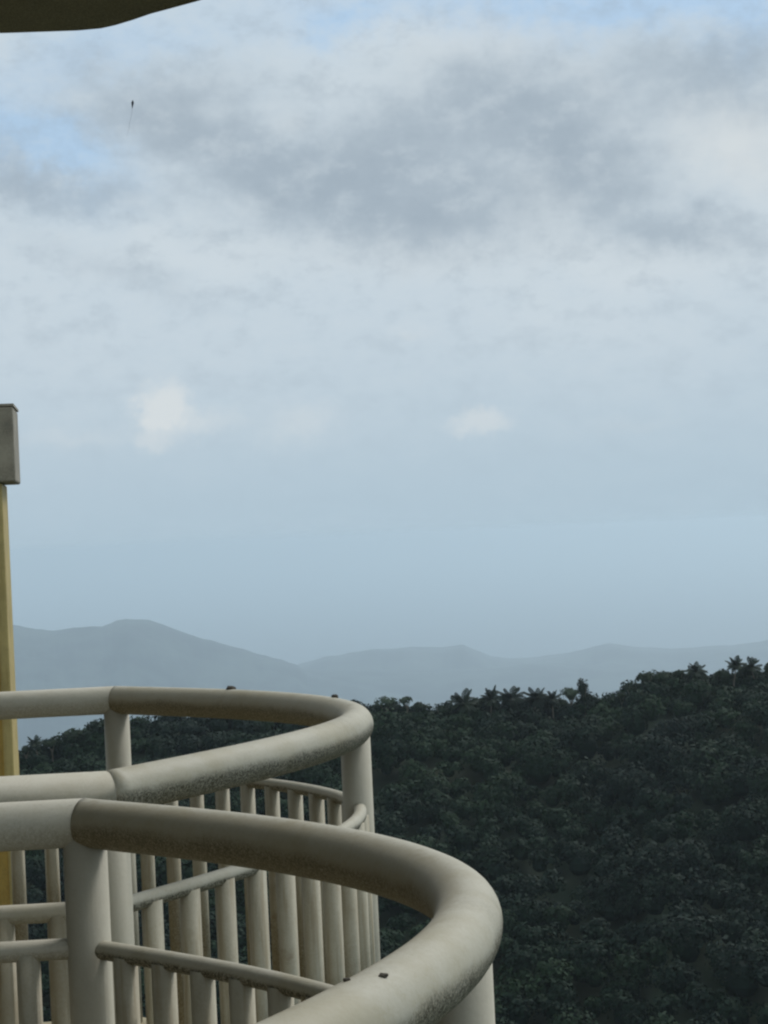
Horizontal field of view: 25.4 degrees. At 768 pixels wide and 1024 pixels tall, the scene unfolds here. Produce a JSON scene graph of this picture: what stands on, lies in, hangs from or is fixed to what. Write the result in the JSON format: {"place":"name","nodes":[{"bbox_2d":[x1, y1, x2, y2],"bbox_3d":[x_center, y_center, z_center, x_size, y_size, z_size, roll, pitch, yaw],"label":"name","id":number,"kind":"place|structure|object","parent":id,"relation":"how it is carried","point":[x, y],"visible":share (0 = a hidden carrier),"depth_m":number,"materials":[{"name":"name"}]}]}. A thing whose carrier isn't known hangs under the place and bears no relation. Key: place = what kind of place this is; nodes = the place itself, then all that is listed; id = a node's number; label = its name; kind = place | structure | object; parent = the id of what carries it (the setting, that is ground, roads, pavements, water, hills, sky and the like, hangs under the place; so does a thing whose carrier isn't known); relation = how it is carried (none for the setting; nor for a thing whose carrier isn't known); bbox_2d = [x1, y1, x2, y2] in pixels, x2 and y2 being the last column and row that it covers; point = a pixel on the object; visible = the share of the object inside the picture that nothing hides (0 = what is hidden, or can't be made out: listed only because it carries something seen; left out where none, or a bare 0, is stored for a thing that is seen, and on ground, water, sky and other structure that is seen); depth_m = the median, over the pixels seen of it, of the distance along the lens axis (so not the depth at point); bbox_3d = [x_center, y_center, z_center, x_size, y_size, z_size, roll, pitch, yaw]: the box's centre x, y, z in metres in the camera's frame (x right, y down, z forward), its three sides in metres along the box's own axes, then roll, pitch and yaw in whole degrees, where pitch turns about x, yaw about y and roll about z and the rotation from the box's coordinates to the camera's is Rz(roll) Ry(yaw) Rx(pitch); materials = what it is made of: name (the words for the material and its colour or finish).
{"place":"outdoors","nodes":[
{"label":"outdoors","id":0,"kind":"place"},
{"bbox_2d":[0,403,20,905],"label":"pillar","id":1,"kind":"structure","parent":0,"point":[9,475],"depth_m":10.32,"materials":[{"name":"paint"}]},
{"bbox_2d":[13,619,433,749],"bbox_3d":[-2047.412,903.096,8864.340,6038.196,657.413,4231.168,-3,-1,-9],"label":"mountain","id":2,"kind":"structure","parent":0,"point":[137,652],"depth_m":8695.05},
{"bbox_2d":[378,973,387,977],"bbox_3d":[-0.001,0.542,1.994,0.013,0.007,0.010,-3,-1,-9],"label":"dead fly","id":3,"kind":"object","parent":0,"point":[383,975],"visible":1,"depth_m":1.99,"materials":[{"name":"brown"}]},
{"bbox_2d":[0,0,767,580],"label":"sky","id":4,"kind":"structure","parent":0,"point":[341,282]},
{"bbox_2d":[11,546,767,664],"bbox_3d":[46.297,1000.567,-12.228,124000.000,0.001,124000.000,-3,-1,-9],"label":"lake water","id":5,"kind":"structure","parent":0,"point":[523,607],"depth_m":25017.90,"materials":[{"name":"blue liquid"}]},
{"bbox_2d":[18,665,767,1023],"bbox_3d":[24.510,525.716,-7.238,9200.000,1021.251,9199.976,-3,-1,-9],"label":"ground","id":6,"kind":"structure","parent":0,"point":[380,780],"depth_m":255.04,"materials":[{"name":"green plant"}]},
{"bbox_2d":[20,745,30,761],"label":"tree","id":7,"kind":"object","parent":6,"relation":"on","point":[25,750],"visible":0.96,"depth_m":290.54,"materials":[{"name":"green plant"}]},
{"bbox_2d":[26,735,43,754],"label":"palm tree","id":8,"kind":"object","parent":6,"relation":"on","point":[35,743],"visible":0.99,"depth_m":289.88,"materials":[{"name":"green plant"}]},
{"bbox_2d":[44,740,57,761],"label":"tree","id":9,"kind":"object","parent":6,"relation":"on","point":[50,744],"visible":0.98,"depth_m":291.24,"materials":[{"name":"green plant"}]},
{"bbox_2d":[56,729,84,743],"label":"ridge tree","id":10,"kind":"object","parent":6,"relation":"on","point":[71,737],"visible":0.98,"depth_m":291.17,"materials":[{"name":"green plant"}]},
{"bbox_2d":[84,718,103,733],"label":"ridge tree","id":11,"kind":"object","parent":6,"relation":"on","point":[96,725],"visible":0.71,"depth_m":292.39,"materials":[{"name":"green plant"}]},
{"bbox_2d":[0,0,198,1023],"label":"apartment building","id":12,"kind":"structure","parent":6,"relation":"on","point":[18,16],"depth_m":5.48,"materials":[{"name":"concrete"}]},
{"bbox_2d":[0,686,380,1023],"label":"balcony railing","id":13,"kind":"object","parent":12,"relation":"on","point":[325,932],"visible":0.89,"depth_m":4.42,"materials":[{"name":"beige metal"}]},
{"bbox_2d":[0,798,502,1023],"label":"balcony railing","id":14,"kind":"object","parent":12,"relation":"on","point":[438,968],"visible":1,"depth_m":3.16,"materials":[{"name":"beige metal"}]},
{"bbox_2d":[374,696,396,711],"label":"ridge tree","id":15,"kind":"object","parent":6,"relation":"on","point":[384,700],"visible":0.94,"depth_m":296.68,"materials":[{"name":"green plant"}]},
{"bbox_2d":[398,696,412,712],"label":"ridge tree","id":16,"kind":"object","parent":6,"relation":"on","point":[406,699],"visible":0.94,"depth_m":297.28,"materials":[{"name":"green plant"}]},
{"bbox_2d":[415,703,430,711],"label":"tree","id":17,"kind":"object","parent":6,"relation":"on","point":[419,707],"visible":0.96,"depth_m":296.77,"materials":[{"name":"green plant"}]},
{"bbox_2d":[433,703,446,714],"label":"tree","id":18,"kind":"object","parent":6,"relation":"on","point":[442,710],"visible":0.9,"depth_m":296.97,"materials":[{"name":"green plant"}]},
{"bbox_2d":[446,688,477,715],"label":"palm tree","id":19,"kind":"object","parent":6,"relation":"on","point":[464,703],"visible":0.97,"depth_m":295.98,"materials":[{"name":"green plant"}]},
{"bbox_2d":[478,685,503,712],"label":"palm tree","id":20,"kind":"object","parent":6,"relation":"on","point":[492,697],"visible":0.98,"depth_m":295.73,"materials":[{"name":"green plant"}]},
{"bbox_2d":[496,686,524,719],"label":"palm tree","id":21,"kind":"object","parent":6,"relation":"on","point":[510,697],"visible":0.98,"depth_m":295.58,"materials":[{"name":"green plant"}]},
{"bbox_2d":[523,687,547,711],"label":"palm tree","id":22,"kind":"object","parent":6,"relation":"on","point":[537,697],"visible":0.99,"depth_m":295.10,"materials":[{"name":"green plant"}]},
{"bbox_2d":[544,690,561,718],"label":"palm tree","id":23,"kind":"object","parent":6,"relation":"on","point":[553,699],"visible":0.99,"depth_m":295.06,"materials":[{"name":"green plant"}]},
{"bbox_2d":[560,687,580,705],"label":"ridge tree","id":24,"kind":"object","parent":6,"relation":"on","point":[570,693],"visible":0.96,"depth_m":295.19,"materials":[{"name":"green plant"}]},
{"bbox_2d":[576,678,588,716],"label":"ridge tree","id":25,"kind":"object","parent":6,"relation":"on","point":[582,689],"visible":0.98,"depth_m":295.49,"materials":[{"name":"green plant"}]},
{"bbox_2d":[616,692,626,703],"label":"tree","id":26,"kind":"object","parent":6,"relation":"on","point":[622,696],"visible":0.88,"depth_m":294.57,"materials":[{"name":"green plant"}]},
{"bbox_2d":[626,686,636,694],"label":"tree","id":27,"kind":"object","parent":6,"relation":"on","point":[629,689],"visible":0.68,"depth_m":294.13,"materials":[{"name":"green plant"}]},
{"bbox_2d":[635,671,654,684],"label":"ridge tree","id":28,"kind":"object","parent":6,"relation":"on","point":[644,677],"visible":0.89,"depth_m":293.40,"materials":[{"name":"green plant"}]},
{"bbox_2d":[654,671,671,682],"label":"ridge tree","id":29,"kind":"object","parent":6,"relation":"on","point":[663,676],"visible":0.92,"depth_m":293.07,"materials":[{"name":"green plant"}]},
{"bbox_2d":[672,670,685,692],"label":"tree","id":30,"kind":"object","parent":6,"relation":"on","point":[677,673],"visible":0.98,"depth_m":293.06,"materials":[{"name":"green plant"}]},
{"bbox_2d":[682,661,707,680],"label":"palm tree","id":31,"kind":"object","parent":6,"relation":"on","point":[694,671],"visible":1,"depth_m":291.43,"materials":[{"name":"green plant"}]},
{"bbox_2d":[711,668,732,682],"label":"ridge tree","id":32,"kind":"object","parent":6,"relation":"on","point":[722,675],"visible":0.91,"depth_m":291.18,"materials":[{"name":"green plant"}]},
{"bbox_2d":[725,655,747,685],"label":"palm tree","id":33,"kind":"object","parent":6,"relation":"on","point":[735,665],"visible":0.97,"depth_m":290.78,"materials":[{"name":"green plant"}]},
{"bbox_2d":[741,656,762,678],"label":"palm tree","id":34,"kind":"object","parent":6,"relation":"on","point":[751,667],"visible":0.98,"depth_m":289.85,"materials":[{"name":"green plant"}]},
{"bbox_2d":[763,662,767,672],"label":"ridge tree","id":35,"kind":"object","parent":6,"relation":"on","point":[766,667],"visible":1,"depth_m":289.97,"materials":[{"name":"green plant"}]},
{"bbox_2d":[297,640,767,670],"bbox_3d":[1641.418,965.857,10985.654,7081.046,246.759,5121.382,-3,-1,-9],"label":"hill","id":36,"kind":"structure","parent":0,"point":[461,656],"depth_m":11030.19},
{"bbox_2d":[305,662,765,709],"bbox_3d":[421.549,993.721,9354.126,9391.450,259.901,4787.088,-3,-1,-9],"label":"foothill","id":37,"kind":"structure","parent":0,"point":[433,687],"depth_m":9612.49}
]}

